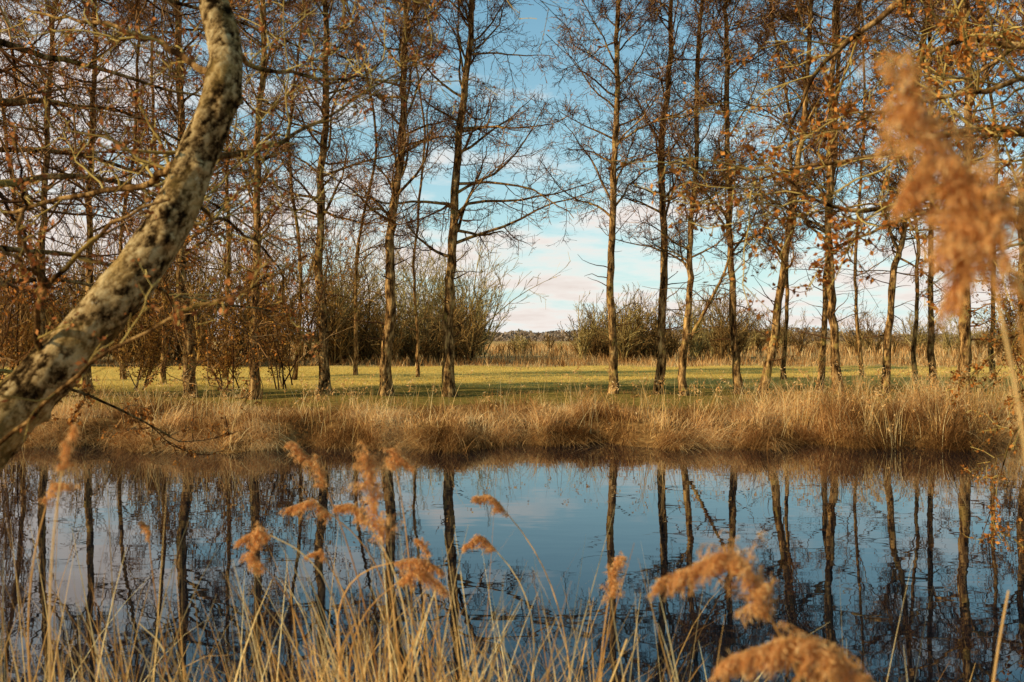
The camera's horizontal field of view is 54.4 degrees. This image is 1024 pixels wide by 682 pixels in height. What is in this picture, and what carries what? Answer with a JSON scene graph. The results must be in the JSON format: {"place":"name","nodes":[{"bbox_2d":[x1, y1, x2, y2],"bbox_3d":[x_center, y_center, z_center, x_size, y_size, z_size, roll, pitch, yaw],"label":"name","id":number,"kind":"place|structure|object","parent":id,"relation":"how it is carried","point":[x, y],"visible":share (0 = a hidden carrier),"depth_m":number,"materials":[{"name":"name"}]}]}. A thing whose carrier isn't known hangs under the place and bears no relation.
{"place":"outdoors","nodes":[
{"label":"outdoors","id":0,"kind":"place"},
{"bbox_2d":[0,441,1023,681],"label":"pond water","id":1,"kind":"structure","parent":0,"point":[868,527],"depth_m":10.04,"materials":[{"name":"blue liquid"}]},
{"bbox_2d":[0,337,1023,452],"bbox_3d":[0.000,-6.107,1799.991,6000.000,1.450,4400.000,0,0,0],"label":"ground","id":2,"kind":"structure","parent":0,"point":[468,390],"depth_m":31.15,"materials":[{"name":"green plant"}]},
{"bbox_2d":[0,85,15,233],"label":"alder tree","id":3,"kind":"object","parent":2,"relation":"on","point":[4,167],"visible":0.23,"depth_m":37.62,"materials":[{"name":"brown plant"}]},
{"bbox_2d":[0,0,65,363],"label":"alder tree","id":4,"kind":"object","parent":2,"relation":"on","point":[22,315],"visible":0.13,"depth_m":38.10,"materials":[{"name":"brown plant"}]},
{"bbox_2d":[0,0,82,191],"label":"alder tree","id":5,"kind":"object","parent":2,"relation":"on","point":[2,162],"visible":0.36,"depth_m":28.90,"materials":[{"name":"brown plant"}]},
{"bbox_2d":[0,185,85,378],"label":"brown leaved shrub","id":6,"kind":"object","parent":2,"relation":"on","point":[15,323],"visible":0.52,"depth_m":28.13,"materials":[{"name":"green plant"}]},
{"bbox_2d":[0,0,144,344],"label":"alder tree","id":7,"kind":"object","parent":2,"relation":"on","point":[47,130],"visible":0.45,"depth_m":28.17,"materials":[{"name":"brown plant"}]},
{"bbox_2d":[0,0,195,392],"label":"alder tree","id":8,"kind":"object","parent":2,"relation":"on","point":[90,234],"visible":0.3,"depth_m":30.44,"materials":[{"name":"brown plant"}]},
{"bbox_2d":[91,0,209,379],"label":"alder tree","id":9,"kind":"object","parent":2,"relation":"on","point":[137,76],"visible":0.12,"depth_m":39.95,"materials":[{"name":"brown plant"}]},
{"bbox_2d":[108,245,206,390],"bbox_3d":[-10.681,-0.766,29.768,2.444,4.465,3.807,0,0,-30],"label":"brown leaved shrub","id":10,"kind":"object","parent":2,"relation":"on","point":[155,340],"visible":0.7,"depth_m":29.47,"materials":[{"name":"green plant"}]},
{"bbox_2d":[82,0,244,383],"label":"alder tree","id":11,"kind":"object","parent":2,"relation":"on","point":[162,378],"visible":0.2,"depth_m":36.89,"materials":[{"name":"brown plant"}]},
{"bbox_2d":[57,0,283,397],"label":"alder tree","id":12,"kind":"object","parent":2,"relation":"on","point":[188,348],"visible":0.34,"depth_m":29.08,"materials":[{"name":"brown plant"}]},
{"bbox_2d":[0,0,432,466],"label":"overhanging alder tree","id":13,"kind":"object","parent":2,"relation":"on","point":[16,100],"visible":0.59,"depth_m":8.99,"materials":[{"name":"brown plant"}]},
{"bbox_2d":[162,0,278,377],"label":"alder tree","id":14,"kind":"object","parent":2,"relation":"on","point":[228,246],"visible":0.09,"depth_m":41.89,"materials":[{"name":"brown plant"}]},
{"bbox_2d":[146,238,308,391],"bbox_3d":[-7.848,-0.694,27.604,4.389,4.326,2.566,0,0,27],"label":"brown leaved shrub","id":15,"kind":"object","parent":2,"relation":"on","point":[229,361],"visible":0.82,"depth_m":27.93,"materials":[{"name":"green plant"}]},
{"bbox_2d":[154,0,367,399],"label":"alder tree","id":16,"kind":"object","parent":2,"relation":"on","point":[256,219],"visible":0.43,"depth_m":27.89,"materials":[{"name":"brown plant"}]},
{"bbox_2d":[0,0,602,472],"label":"leaning alder tree","id":17,"kind":"object","parent":2,"relation":"on","point":[44,378],"visible":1,"depth_m":3.95,"materials":[{"name":"brown plant"}]},
{"bbox_2d":[231,0,387,379],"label":"alder tree","id":18,"kind":"object","parent":2,"relation":"on","point":[296,366],"visible":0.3,"depth_m":38.91,"materials":[{"name":"brown plant"}]},
{"bbox_2d":[219,151,411,390],"bbox_3d":[-5.287,-1.819,27.891,6.582,6.481,3.490,0,0,35],"label":"brown leaved shrub","id":19,"kind":"object","parent":2,"relation":"on","point":[279,340],"visible":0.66,"depth_m":28.34,"materials":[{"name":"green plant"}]},
{"bbox_2d":[224,0,473,393],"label":"alder tree","id":20,"kind":"object","parent":2,"relation":"on","point":[323,360],"visible":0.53,"depth_m":29.35,"materials":[{"name":"brown plant"}]},
{"bbox_2d":[288,0,440,374],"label":"alder tree","id":21,"kind":"object","parent":2,"relation":"on","point":[355,362],"visible":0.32,"depth_m":43.97,"materials":[{"name":"brown plant"}]},
{"bbox_2d":[270,0,515,395],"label":"alder tree","id":22,"kind":"object","parent":2,"relation":"on","point":[394,183],"visible":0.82,"depth_m":28.77,"materials":[{"name":"brown plant"}]},
{"bbox_2d":[340,0,477,376],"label":"alder tree","id":23,"kind":"object","parent":2,"relation":"on","point":[414,272],"visible":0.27,"depth_m":43.13,"materials":[{"name":"brown plant"}]},
{"bbox_2d":[324,0,632,396],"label":"alder tree","id":24,"kind":"object","parent":2,"relation":"on","point":[448,374],"visible":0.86,"depth_m":29.56,"materials":[{"name":"brown plant"}]},
{"bbox_2d":[0,177,1018,364],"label":"hedgerow thicket","id":25,"kind":"object","parent":2,"relation":"on","point":[470,340],"visible":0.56,"depth_m":67.63,"materials":[{"name":"brown plant"}]},
{"bbox_2d":[0,42,1023,681],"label":"foreground reeds","id":26,"kind":"object","parent":2,"relation":"on","point":[976,220],"visible":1,"depth_m":2.21,"materials":[{"name":"brown plant"}]},
{"bbox_2d":[3,356,1023,449],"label":"bank reeds","id":27,"kind":"object","parent":2,"relation":"on","point":[979,390],"visible":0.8,"depth_m":21.06,"materials":[{"name":"beige plant"}]},
{"bbox_2d":[4,365,1023,388],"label":"meadow grass","id":28,"kind":"structure","parent":2,"relation":"on","point":[544,380],"depth_m":42.23,"materials":[{"name":"green plant"}]},
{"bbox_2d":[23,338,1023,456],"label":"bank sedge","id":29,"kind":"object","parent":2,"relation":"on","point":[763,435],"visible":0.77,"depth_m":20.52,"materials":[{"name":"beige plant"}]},
{"bbox_2d":[213,327,1020,341],"bbox_3d":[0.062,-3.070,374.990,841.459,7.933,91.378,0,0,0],"label":"distant woods","id":30,"kind":"object","parent":2,"relation":"on","point":[529,334],"visible":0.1,"depth_m":340.01,"materials":[{"name":"brown plant"}]},
{"bbox_2d":[507,0,739,393],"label":"alder tree","id":31,"kind":"object","parent":2,"relation":"on","point":[616,132],"visible":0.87,"depth_m":29.50,"materials":[{"name":"brown plant"}]},
{"bbox_2d":[593,0,761,393],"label":"alder tree","id":32,"kind":"object","parent":2,"relation":"on","point":[669,10],"visible":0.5,"depth_m":30.34,"materials":[{"name":"brown plant"}]},
{"bbox_2d":[578,0,785,395],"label":"alder tree","id":33,"kind":"object","parent":2,"relation":"on","point":[687,336],"visible":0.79,"depth_m":29.69,"materials":[{"name":"brown plant"}]},
{"bbox_2d":[639,0,807,393],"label":"alder tree","id":34,"kind":"object","parent":2,"relation":"on","point":[736,356],"visible":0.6,"depth_m":30.33,"materials":[{"name":"brown plant"}]},
{"bbox_2d":[705,0,827,378],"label":"alder tree","id":35,"kind":"object","parent":2,"relation":"on","point":[784,349],"visible":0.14,"depth_m":40.94,"materials":[{"name":"brown plant"}]},
{"bbox_2d":[683,0,903,395],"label":"alder tree","id":36,"kind":"object","parent":2,"relation":"on","point":[772,349],"visible":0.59,"depth_m":29.60,"materials":[{"name":"brown plant"}]},
{"bbox_2d":[600,0,1023,552],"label":"rusty leaved tree","id":37,"kind":"object","parent":2,"relation":"on","point":[992,130],"visible":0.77,"depth_m":5.31,"materials":[{"name":"brown plant"}]},
{"bbox_2d":[679,0,944,394],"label":"alder tree","id":38,"kind":"object","parent":2,"relation":"on","point":[833,323],"visible":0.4,"depth_m":29.39,"materials":[{"name":"brown plant"}]},
{"bbox_2d":[729,0,928,391],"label":"alder tree","id":39,"kind":"object","parent":2,"relation":"on","point":[822,354],"visible":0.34,"depth_m":31.49,"materials":[{"name":"brown plant"}]},
{"bbox_2d":[799,0,936,376],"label":"alder tree","id":40,"kind":"object","parent":2,"relation":"on","point":[857,322],"visible":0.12,"depth_m":42.92,"materials":[{"name":"brown plant"}]},
{"bbox_2d":[799,0,984,380],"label":"alder tree","id":41,"kind":"object","parent":2,"relation":"on","point":[913,345],"visible":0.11,"depth_m":37.87,"materials":[{"name":"brown plant"}]},
{"bbox_2d":[805,0,1023,393],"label":"alder tree","id":42,"kind":"object","parent":2,"relation":"on","point":[892,287],"visible":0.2,"depth_m":29.95,"materials":[{"name":"brown plant"}]},
{"bbox_2d":[824,0,1023,397],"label":"alder tree","id":43,"kind":"object","parent":2,"relation":"on","point":[966,339],"visible":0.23,"depth_m":28.41,"materials":[{"name":"brown plant"}]},
{"bbox_2d":[849,0,999,390],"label":"alder tree","id":44,"kind":"object","parent":2,"relation":"on","point":[930,349],"visible":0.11,"depth_m":32.02,"materials":[{"name":"brown plant"}]},
{"bbox_2d":[913,0,1023,347],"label":"alder tree","id":45,"kind":"object","parent":2,"relation":"on","point":[1021,247],"visible":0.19,"depth_m":29.96,"materials":[{"name":"brown plant"}]},
{"bbox_2d":[927,0,1023,381],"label":"alder tree","id":46,"kind":"object","parent":2,"relation":"on","point":[991,351],"visible":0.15,"depth_m":39.04,"materials":[{"name":"brown plant"}]},
{"bbox_2d":[960,0,1023,190],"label":"alder tree","id":47,"kind":"object","parent":2,"relation":"on","point":[1008,59],"visible":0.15,"depth_m":28.49,"materials":[{"name":"brown plant"}]},
{"bbox_2d":[971,246,1023,388],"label":"brown leaved shrub","id":48,"kind":"object","parent":2,"relation":"on","point":[1012,317],"visible":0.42,"depth_m":29.00,"materials":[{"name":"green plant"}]},
{"bbox_2d":[0,0,1023,335],"label":"sky","id":49,"kind":"structure","parent":0,"point":[631,265],"materials":[{"name":"blue"}]},
{"bbox_2d":[1,341,1023,367],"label":"rough field grass","id":50,"kind":"structure","parent":0,"point":[556,351],"depth_m":66.18,"materials":[{"name":"plant"}]}
]}

